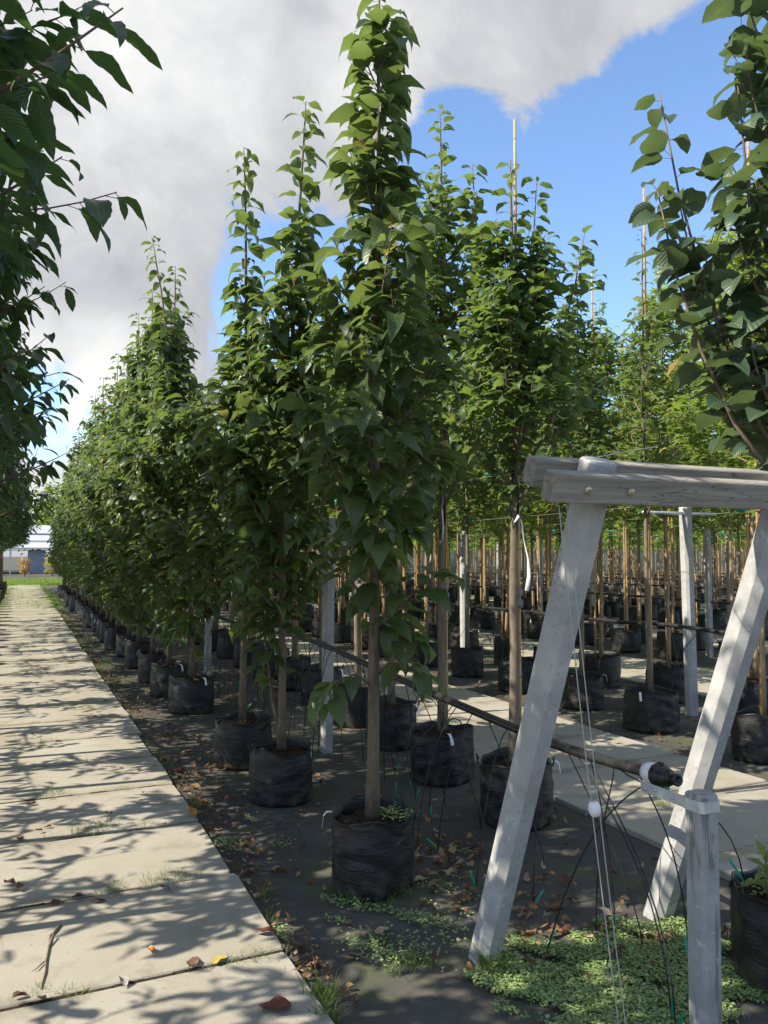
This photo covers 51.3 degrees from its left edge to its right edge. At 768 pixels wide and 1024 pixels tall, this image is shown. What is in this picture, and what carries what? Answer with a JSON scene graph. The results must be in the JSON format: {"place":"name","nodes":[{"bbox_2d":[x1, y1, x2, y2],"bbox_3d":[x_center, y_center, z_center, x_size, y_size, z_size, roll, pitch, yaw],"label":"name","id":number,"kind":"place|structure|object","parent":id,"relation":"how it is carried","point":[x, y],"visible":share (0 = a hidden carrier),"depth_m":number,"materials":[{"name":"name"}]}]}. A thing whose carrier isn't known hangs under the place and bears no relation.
{"place":"outdoors","nodes":[
{"label":"outdoors","id":0,"kind":"place"},
{"bbox_2d":[0,606,281,1011],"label":"joint","id":1,"kind":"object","parent":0,"point":[115,986],"depth_m":3.13,"materials":[{"name":"concrete"}]},
{"bbox_2d":[0,584,333,1023],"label":"path","id":2,"kind":"structure","parent":0,"point":[108,941],"depth_m":3.89,"materials":[{"name":"concrete"}]},
{"bbox_2d":[258,995,303,1011],"bbox_3d":[-0.360,1.704,2.763,0.090,0.026,0.150,4,-5,-50],"label":"fallen leaf","id":3,"kind":"object","parent":2,"relation":"on","point":[276,1002],"visible":1,"depth_m":2.79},
{"bbox_2d":[0,0,767,556],"label":"sky","id":4,"kind":"structure","parent":0,"point":[572,75],"materials":[{"name":"blue"}]},
{"bbox_2d":[3,557,767,1023],"bbox_3d":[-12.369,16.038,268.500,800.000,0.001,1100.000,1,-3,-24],"label":"ground","id":5,"kind":"structure","parent":0,"point":[447,995],"depth_m":4.28,"materials":[{"name":"soil"}]},
{"bbox_2d":[0,328,46,524],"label":"potted spreading tree","id":6,"kind":"object","parent":5,"relation":"on","point":[4,511],"visible":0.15,"depth_m":8.71,"materials":[{"name":"green plant"}]},
{"bbox_2d":[0,330,49,510],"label":"potted spreading tree","id":7,"kind":"object","parent":5,"relation":"on","point":[27,494],"visible":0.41,"depth_m":6.66,"materials":[{"name":"green plant"}]},
{"bbox_2d":[0,445,50,534],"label":"potted spreading tree","id":8,"kind":"object","parent":5,"relation":"on","point":[13,527],"visible":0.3,"depth_m":9.64,"materials":[{"name":"green plant"}]},
{"bbox_2d":[6,525,53,573],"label":"greenhouse","id":9,"kind":"object","parent":5,"relation":"on","point":[38,540],"visible":0.44,"depth_m":68.40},
{"bbox_2d":[0,337,60,526],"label":"potted spreading tree","id":10,"kind":"object","parent":5,"relation":"on","point":[26,519],"visible":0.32,"depth_m":7.50,"materials":[{"name":"green plant"}]},
{"bbox_2d":[0,577,66,607],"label":"grass","id":11,"kind":"structure","parent":5,"relation":"on","point":[37,581],"depth_m":41.77,"materials":[{"name":"plant"}]},
{"bbox_2d":[0,186,78,479],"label":"potted spreading tree","id":12,"kind":"object","parent":5,"relation":"on","point":[47,399],"visible":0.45,"depth_m":4.46,"materials":[{"name":"green plant"}]},
{"bbox_2d":[18,481,60,555],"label":"background tree","id":13,"kind":"object","parent":5,"relation":"on","point":[49,513],"visible":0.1,"depth_m":76.21,"materials":[{"name":"green plant"}]},
{"bbox_2d":[0,275,80,500],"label":"potted spreading tree","id":14,"kind":"object","parent":5,"relation":"on","point":[43,473],"visible":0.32,"depth_m":5.58,"materials":[{"name":"green plant"}]},
{"bbox_2d":[0,0,83,463],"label":"potted spreading tree","id":15,"kind":"object","parent":5,"relation":"on","point":[11,267],"visible":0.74,"depth_m":3.44,"materials":[{"name":"green plant"}]},
{"bbox_2d":[54,442,81,596],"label":"potted feathered tree","id":16,"kind":"object","parent":5,"relation":"on","point":[60,549],"visible":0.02,"depth_m":24.01,"materials":[{"name":"green plant"}]},
{"bbox_2d":[51,425,87,610],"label":"potted feathered tree","id":17,"kind":"object","parent":5,"relation":"on","point":[77,597],"visible":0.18,"depth_m":22.88,"materials":[{"name":"green plant"}]},
{"bbox_2d":[60,430,87,616],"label":"potted feathered tree","id":18,"kind":"object","parent":5,"relation":"on","point":[85,599],"visible":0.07,"depth_m":20.86,"materials":[{"name":"green plant"}]},
{"bbox_2d":[60,437,88,612],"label":"potted feathered tree","id":19,"kind":"object","parent":5,"relation":"on","point":[82,595],"visible":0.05,"depth_m":22.02,"materials":[{"name":"green plant"}]},
{"bbox_2d":[0,0,162,259],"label":"potted spreading tree","id":20,"kind":"object","parent":5,"relation":"on","point":[50,61],"visible":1,"depth_m":1.74,"materials":[{"name":"green plant"}]},
{"bbox_2d":[57,394,108,627],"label":"potted feathered tree","id":21,"kind":"object","parent":5,"relation":"on","point":[87,426],"visible":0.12,"depth_m":17.79,"materials":[{"name":"green plant"}]},
{"bbox_2d":[64,397,104,623],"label":"potted feathered tree","id":22,"kind":"object","parent":5,"relation":"on","point":[88,609],"visible":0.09,"depth_m":18.75,"materials":[{"name":"green plant"}]},
{"bbox_2d":[61,377,114,631],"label":"potted feathered tree","id":23,"kind":"object","parent":5,"relation":"on","point":[94,615],"visible":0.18,"depth_m":16.76,"materials":[{"name":"green plant"}]},
{"bbox_2d":[71,396,115,636],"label":"potted feathered tree","id":24,"kind":"object","parent":5,"relation":"on","point":[82,549],"visible":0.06,"depth_m":15.68,"materials":[{"name":"green plant"}]},
{"bbox_2d":[70,353,127,642],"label":"potted feathered tree","id":25,"kind":"object","parent":5,"relation":"on","point":[104,623],"visible":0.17,"depth_m":14.77,"materials":[{"name":"green plant"}]},
{"bbox_2d":[77,368,135,649],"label":"potted feathered tree","id":26,"kind":"object","parent":5,"relation":"on","point":[110,638],"visible":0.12,"depth_m":13.65,"materials":[{"name":"green plant"}]},
{"bbox_2d":[77,344,145,656],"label":"potted feathered tree","id":27,"kind":"object","parent":5,"relation":"on","point":[120,647],"visible":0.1,"depth_m":12.64,"materials":[{"name":"green plant"}]},
{"bbox_2d":[76,312,165,668],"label":"potted feathered tree","id":28,"kind":"object","parent":5,"relation":"on","point":[133,647],"visible":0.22,"depth_m":11.33,"materials":[{"name":"green plant"}]},
{"bbox_2d":[98,289,176,682],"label":"potted feathered tree","id":29,"kind":"object","parent":5,"relation":"on","point":[146,658],"visible":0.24,"depth_m":10.15,"materials":[{"name":"plant"}]},
{"bbox_2d":[101,265,220,697],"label":"potted feathered tree","id":30,"kind":"object","parent":5,"relation":"on","point":[159,680],"visible":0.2,"depth_m":9.11,"materials":[{"name":"plant"}]},
{"bbox_2d":[118,235,234,714],"bbox_3d":[-2.084,-0.462,8.393,1.562,5.023,1.450,-2,-4,36],"label":"potted feathered tree","id":31,"kind":"object","parent":5,"relation":"on","point":[191,692],"visible":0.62,"depth_m":8.27,"materials":[{"name":"plant"}]},
{"bbox_2d":[204,560,211,671],"bbox_3d":[-2.351,1.275,10.741,0.116,2.007,0.086,1,-3,-24],"label":"concrete post","id":32,"kind":"object","parent":5,"relation":"on","point":[207,663],"visible":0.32,"depth_m":10.68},
{"bbox_2d":[203,428,233,650],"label":"potted standard tree","id":33,"kind":"object","parent":5,"relation":"on","point":[216,630],"visible":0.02,"depth_m":13.39,"materials":[{"name":"plastic"}]},
{"bbox_2d":[214,375,243,658],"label":"potted standard tree","id":34,"kind":"object","parent":5,"relation":"on","point":[219,647],"visible":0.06,"depth_m":12.36,"materials":[{"name":"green plant"}]},
{"bbox_2d":[145,147,313,770],"bbox_3d":[-1.006,-0.490,6.264,1.499,4.850,1.199,-1,-3,24],"label":"potted feathered tree","id":35,"kind":"object","parent":5,"relation":"on","point":[235,733],"visible":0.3,"depth_m":6.18,"materials":[{"name":"green plant"}]},
{"bbox_2d":[233,409,263,667],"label":"potted standard tree","id":36,"kind":"object","parent":5,"relation":"on","point":[236,655],"depth_m":11.39,"materials":[{"name":"plastic"}]},
{"bbox_2d":[184,96,343,807],"bbox_3d":[-0.699,-0.488,5.343,1.230,4.749,1.133,1,-3,-24],"label":"potted feathered tree","id":37,"kind":"object","parent":5,"relation":"on","point":[280,771],"visible":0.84,"depth_m":5.29,"materials":[{"name":"green plant"}]},
{"bbox_2d":[252,360,289,678],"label":"potted standard tree","id":38,"kind":"object","parent":5,"relation":"on","point":[262,647],"visible":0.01,"depth_m":10.39,"materials":[{"name":"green plant"}]},
{"bbox_2d":[268,391,319,690],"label":"potted standard tree","id":39,"kind":"object","parent":5,"relation":"on","point":[297,662],"visible":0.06,"depth_m":9.44,"materials":[{"name":"plastic"}]},
{"bbox_2d":[279,303,344,704],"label":"potted standard tree","id":40,"kind":"object","parent":5,"relation":"on","point":[315,672],"visible":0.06,"depth_m":8.70,"materials":[{"name":"green plant"}]},
{"bbox_2d":[320,518,334,752],"bbox_3d":[-0.461,1.051,6.576,0.106,2.007,0.086,1,-3,-24],"label":"concrete post","id":41,"kind":"object","parent":5,"relation":"on","point":[327,638],"visible":0.58,"depth_m":6.54,"materials":[{"name":"concrete"}]},
{"bbox_2d":[316,459,350,642],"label":"potted maple tree","id":42,"kind":"object","parent":5,"relation":"on","point":[342,632],"depth_m":14.58,"materials":[{"name":"plastic"}]},
{"bbox_2d":[310,263,392,727],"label":"potted standard tree","id":43,"kind":"object","parent":5,"relation":"on","point":[351,718],"visible":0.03,"depth_m":7.53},
{"bbox_2d":[0,589,743,1023],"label":"grass","id":44,"kind":"structure","parent":5,"relation":"on","point":[330,995],"depth_m":3.17,"materials":[{"name":"plant"}]},
{"bbox_2d":[276,0,470,901],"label":"potted feathered tree","id":45,"kind":"object","parent":5,"relation":"on","point":[373,850],"visible":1,"depth_m":3.94,"materials":[{"name":"plant"}]},
{"bbox_2d":[351,481,408,649],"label":"potted maple tree","id":46,"kind":"object","parent":5,"relation":"on","point":[365,639],"visible":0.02,"depth_m":13.53,"materials":[{"name":"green plant"}]},
{"bbox_2d":[337,258,438,750],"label":"potted standard tree","id":47,"kind":"object","parent":5,"relation":"on","point":[400,707],"visible":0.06,"depth_m":6.57,"materials":[{"name":"plant"}]},
{"bbox_2d":[60,612,765,1012],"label":"leaf litter","id":48,"kind":"object","parent":5,"relation":"on","point":[448,870],"visible":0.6,"depth_m":4.07,"materials":[{"name":"plant"}]},
{"bbox_2d":[407,482,438,618],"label":"potted maple tree","id":49,"kind":"object","parent":5,"relation":"on","point":[417,614],"visible":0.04,"depth_m":20.33,"materials":[{"name":"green plant"}]},
{"bbox_2d":[402,363,449,666],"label":"potted standard tree","id":50,"kind":"object","parent":5,"relation":"on","point":[420,655],"visible":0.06,"depth_m":11.50,"materials":[{"name":"green plant"}]},
{"bbox_2d":[381,103,499,786],"bbox_3d":[0.400,-0.588,5.925,1.165,5.011,1.238,-2,-3,26],"label":"potted standard tree","id":51,"kind":"object","parent":5,"relation":"on","point":[440,247],"visible":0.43,"depth_m":5.78,"materials":[{"name":"plant"}]},
{"bbox_2d":[411,395,487,648],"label":"potted maple tree","id":52,"kind":"object","parent":5,"relation":"on","point":[433,633],"visible":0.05,"depth_m":13.76,"materials":[{"name":"green plant"}]},
{"bbox_2d":[418,389,502,653],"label":"potted maple tree","id":53,"kind":"object","parent":5,"relation":"on","point":[473,637],"visible":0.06,"depth_m":12.84,"materials":[{"name":"green plant"}]},
{"bbox_2d":[460,531,465,646],"bbox_3d":[1.210,1.319,12.029,0.121,2.056,0.121,1,-3,-24],"label":"concrete post","id":54,"kind":"object","parent":5,"relation":"on","point":[462,575],"visible":0.47,"depth_m":11.99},
{"bbox_2d":[437,468,491,624],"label":"potted maple tree","id":55,"kind":"object","parent":5,"relation":"on","point":[454,615],"visible":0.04,"depth_m":18.41,"materials":[{"name":"green plant"}]},
{"bbox_2d":[195,609,747,1023],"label":"irrigation pipe","id":56,"kind":"object","parent":5,"relation":"on","point":[662,775],"visible":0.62,"depth_m":3.83,"materials":[{"name":"black"}]},
{"bbox_2d":[433,313,510,677],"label":"potted standard tree","id":57,"kind":"object","parent":5,"relation":"on","point":[467,661],"visible":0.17,"depth_m":10.65,"materials":[{"name":"green plant"}]},
{"bbox_2d":[465,419,502,629],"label":"potted maple tree","id":58,"kind":"object","parent":5,"relation":"on","point":[483,618],"visible":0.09,"depth_m":17.35,"materials":[{"name":"green plant"}]},
{"bbox_2d":[469,452,506,620],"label":"potted maple tree","id":59,"kind":"object","parent":5,"relation":"on","point":[480,539],"visible":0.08,"depth_m":19.75,"materials":[{"name":"green plant"}]},
{"bbox_2d":[213,811,767,1023],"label":"ground cover","id":60,"kind":"object","parent":5,"relation":"on","point":[661,1013],"visible":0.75,"depth_m":3.03,"materials":[{"name":"green plant"}]},
{"bbox_2d":[493,498,506,606],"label":"potted maple tree","id":61,"kind":"object","parent":5,"relation":"on","point":[497,602],"visible":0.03,"depth_m":23.64,"materials":[{"name":"green plant"}]},
{"bbox_2d":[463,386,544,663],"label":"potted maple tree","id":62,"kind":"object","parent":5,"relation":"on","point":[498,647],"visible":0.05,"depth_m":11.94,"materials":[{"name":"green plant"}]},
{"bbox_2d":[479,462,546,633],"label":"potted maple tree","id":63,"kind":"object","parent":5,"relation":"on","point":[494,527],"visible":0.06,"depth_m":16.32,"materials":[{"name":"green plant"}]},
{"bbox_2d":[472,298,560,692],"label":"potted standard tree","id":64,"kind":"object","parent":5,"relation":"on","point":[527,663],"visible":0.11,"depth_m":9.41,"materials":[{"name":"green plant"}]},
{"bbox_2d":[433,119,607,830],"bbox_3d":[0.870,-0.323,4.976,1.078,4.380,1.058,-1,-3,19],"label":"potted standard tree","id":65,"kind":"object","parent":5,"relation":"on","point":[532,386],"visible":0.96,"depth_m":4.91,"materials":[{"name":"plant"}]},
{"bbox_2d":[303,538,745,573],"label":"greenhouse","id":66,"kind":"object","parent":5,"relation":"on","point":[453,560],"visible":0.09,"depth_m":77.81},
{"bbox_2d":[287,512,767,612],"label":"distant trees","id":67,"kind":"object","parent":5,"relation":"on","point":[657,543],"visible":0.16,"depth_m":32.50,"materials":[{"name":"green plant"}]},
{"bbox_2d":[504,507,553,610],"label":"potted maple tree","id":68,"kind":"object","parent":5,"relation":"on","point":[527,603],"visible":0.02,"depth_m":22.67,"materials":[{"name":"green plant"}]},
{"bbox_2d":[488,310,577,657],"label":"potted maple tree","id":69,"kind":"object","parent":5,"relation":"on","point":[548,528],"visible":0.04,"depth_m":10.98,"materials":[{"name":"green plant"}]},
{"bbox_2d":[500,510,565,627],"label":"potted maple tree","id":70,"kind":"object","parent":5,"relation":"on","point":[531,538],"visible":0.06,"depth_m":17.75,"materials":[{"name":"green plant"}]},
{"bbox_2d":[504,428,565,638],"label":"potted maple tree","id":71,"kind":"object","parent":5,"relation":"on","point":[534,626],"visible":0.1,"depth_m":15.43,"materials":[{"name":"green plant"}]},
{"bbox_2d":[335,590,767,710],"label":"irrigation pipe","id":72,"kind":"object","parent":5,"relation":"on","point":[694,628],"visible":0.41,"depth_m":9.09,"materials":[{"name":"black"}]},
{"bbox_2d":[534,398,613,644],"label":"potted maple tree","id":73,"kind":"object","parent":5,"relation":"on","point":[589,635],"visible":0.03,"depth_m":14.20,"materials":[{"name":"green plant"}]},
{"bbox_2d":[528,253,639,710],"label":"potted standard tree","id":74,"kind":"object","parent":5,"relation":"on","point":[594,689],"visible":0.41,"depth_m":8.48,"materials":[{"name":"plant"}]},
{"bbox_2d":[542,398,632,637],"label":"potted maple tree","id":75,"kind":"object","parent":5,"relation":"on","point":[608,631],"visible":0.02,"depth_m":15.72,"materials":[{"name":"green plant"}]},
{"bbox_2d":[547,273,683,687],"bbox_3d":[2.859,-0.469,9.896,1.644,5.200,1.568,-3,-4,41],"label":"potted maple tree","id":76,"kind":"object","parent":5,"relation":"on","point":[611,679],"visible":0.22,"depth_m":9.89,"materials":[{"name":"plant"}]},
{"bbox_2d":[604,413,626,616],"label":"potted maple tree","id":77,"kind":"object","parent":5,"relation":"on","point":[614,606],"visible":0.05,"depth_m":20.99,"materials":[{"name":"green plant"}]},
{"bbox_2d":[468,455,767,965],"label":"end frame","id":78,"kind":"object","parent":5,"relation":"on","point":[589,489],"visible":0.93,"depth_m":2.89,"materials":[{"name":"wood"}]},
{"bbox_2d":[558,503,625,1023],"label":"hanging string","id":79,"kind":"object","parent":78,"relation":"hanging from","point":[594,808],"visible":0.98,"depth_m":2.43,"materials":[{"name":"grey"}]},
{"bbox_2d":[596,333,656,652],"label":"potted maple tree","id":80,"kind":"object","parent":5,"relation":"on","point":[629,641],"visible":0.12,"depth_m":13.31,"materials":[{"name":"green plant"}]},
{"bbox_2d":[603,445,658,620],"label":"potted maple tree","id":81,"kind":"object","parent":5,"relation":"on","point":[632,613],"visible":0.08,"depth_m":18.63,"materials":[{"name":"green plant"}]},
{"bbox_2d":[612,396,659,643],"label":"potted maple tree","id":82,"kind":"object","parent":5,"relation":"on","point":[641,627],"visible":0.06,"depth_m":14.69,"materials":[{"name":"green plant"}]},
{"bbox_2d":[619,517,662,619],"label":"potted maple tree","id":83,"kind":"object","parent":5,"relation":"on","point":[654,612],"visible":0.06,"depth_m":19.76,"materials":[{"name":"green plant"}]},
{"bbox_2d":[597,186,696,733],"bbox_3d":[2.442,-0.573,7.513,0.988,5.150,0.838,2,-4,-36],"label":"potted standard tree","id":84,"kind":"object","parent":5,"relation":"on","point":[652,707],"visible":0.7,"depth_m":7.45,"materials":[{"name":"plant"}]},
{"bbox_2d":[595,258,734,702],"bbox_3d":[3.133,-0.481,8.931,1.597,5.120,1.610,-2,-4,37],"label":"potted maple tree","id":85,"kind":"object","parent":5,"relation":"on","point":[668,329],"visible":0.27,"depth_m":8.91,"materials":[{"name":"plant"}]},
{"bbox_2d":[624,353,705,660],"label":"potted maple tree","id":86,"kind":"object","parent":5,"relation":"on","point":[660,650],"visible":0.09,"depth_m":12.34,"materials":[{"name":"green plant"}]},
{"bbox_2d":[650,416,679,628],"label":"potted maple tree","id":87,"kind":"object","parent":5,"relation":"on","point":[661,614],"visible":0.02,"depth_m":17.49,"materials":[{"name":"green plant"}]},
{"bbox_2d":[641,507,715,715],"bbox_3d":[2.972,1.039,8.028,0.970,2.188,0.111,1,-3,-24],"label":"concrete post","id":88,"kind":"object","parent":5,"relation":"on","point":[685,514],"visible":0.94,"depth_m":8.04,"materials":[{"name":"concrete"}]},
{"bbox_2d":[641,780,722,1023],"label":"short post","id":89,"kind":"object","parent":5,"relation":"on","point":[701,807],"visible":1,"depth_m":2.55,"materials":[{"name":"wood"}]},
{"bbox_2d":[667,506,700,622],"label":"potted maple tree","id":90,"kind":"object","parent":5,"relation":"on","point":[678,608],"visible":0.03,"depth_m":18.99,"materials":[{"name":"green plant"}]},
{"bbox_2d":[658,385,717,650],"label":"potted maple tree","id":91,"kind":"object","parent":5,"relation":"on","point":[700,641],"visible":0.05,"depth_m":13.53,"materials":[{"name":"green plant"}]},
{"bbox_2d":[625,0,767,996],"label":"potted broadleaf tree","id":92,"kind":"object","parent":5,"relation":"on","point":[743,412],"visible":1,"depth_m":3.21,"materials":[{"name":"green plant"}]},
{"bbox_2d":[669,400,733,629],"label":"potted maple tree","id":93,"kind":"object","parent":5,"relation":"on","point":[718,623],"visible":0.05,"depth_m":16.48,"materials":[{"name":"green plant"}]},
{"bbox_2d":[643,141,767,764],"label":"potted maple tree","id":94,"kind":"object","parent":5,"relation":"on","point":[749,735],"visible":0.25,"depth_m":6.42,"materials":[{"name":"green plant"}]},
{"bbox_2d":[703,529,713,657],"bbox_3d":[5.117,1.326,12.618,0.101,2.106,0.101,1,-3,-24],"label":"concrete post","id":95,"kind":"object","parent":5,"relation":"on","point":[708,587],"visible":0.9,"depth_m":12.59,"materials":[{"name":"concrete"}]},
{"bbox_2d":[694,459,728,626],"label":"potted maple tree","id":96,"kind":"object","parent":5,"relation":"on","point":[718,611],"visible":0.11,"depth_m":17.97,"materials":[{"name":"green plant"}]},
{"bbox_2d":[658,193,767,710],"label":"potted maple tree","id":97,"kind":"object","parent":5,"relation":"on","point":[750,694],"visible":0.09,"depth_m":8.02,"materials":[{"name":"green plant"}]},
{"bbox_2d":[677,373,748,655],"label":"potted maple tree","id":98,"kind":"object","parent":5,"relation":"on","point":[724,511],"visible":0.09,"depth_m":11.36,"materials":[{"name":"green plant"}]},
{"bbox_2d":[725,536,729,624],"bbox_3d":[7.319,1.559,16.952,0.101,2.106,0.101,1,-3,-24],"label":"concrete post","id":99,"kind":"object","parent":5,"relation":"on","point":[727,574],"visible":0.44,"depth_m":16.93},
{"bbox_2d":[706,420,749,583],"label":"potted maple tree","id":100,"kind":"object","parent":5,"relation":"on","point":[738,523],"visible":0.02,"depth_m":12.71,"materials":[{"name":"green plant"}]},
{"bbox_3d":[-2.329,2.206,28.983,0.101,2.106,0.101,1,-3,-24],"label":"concrete post","id":101,"kind":"object","parent":5,"relation":"on","visible":0},
{"bbox_2d":[342,577,729,604],"bbox_3d":[-2.486,2.315,29.370,0.042,0.092,41.400,1,-3,-24],"label":"irrigation pipe","id":102,"kind":"object","parent":101,"relation":"attached to","point":[658,597],"visible":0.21,"depth_m":14.63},
{"bbox_2d":[183,608,767,880],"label":"path","id":103,"kind":"structure","parent":0,"point":[743,814],"depth_m":5.58,"materials":[{"name":"concrete"}]},
{"bbox_2d":[307,603,713,697],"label":"path","id":104,"kind":"structure","parent":0,"point":[633,670],"depth_m":11.39,"materials":[{"name":"concrete"}]},
{"bbox_2d":[469,608,767,655],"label":"path","id":105,"kind":"structure","parent":0,"point":[655,631],"depth_m":15.43,"materials":[{"name":"concrete"}]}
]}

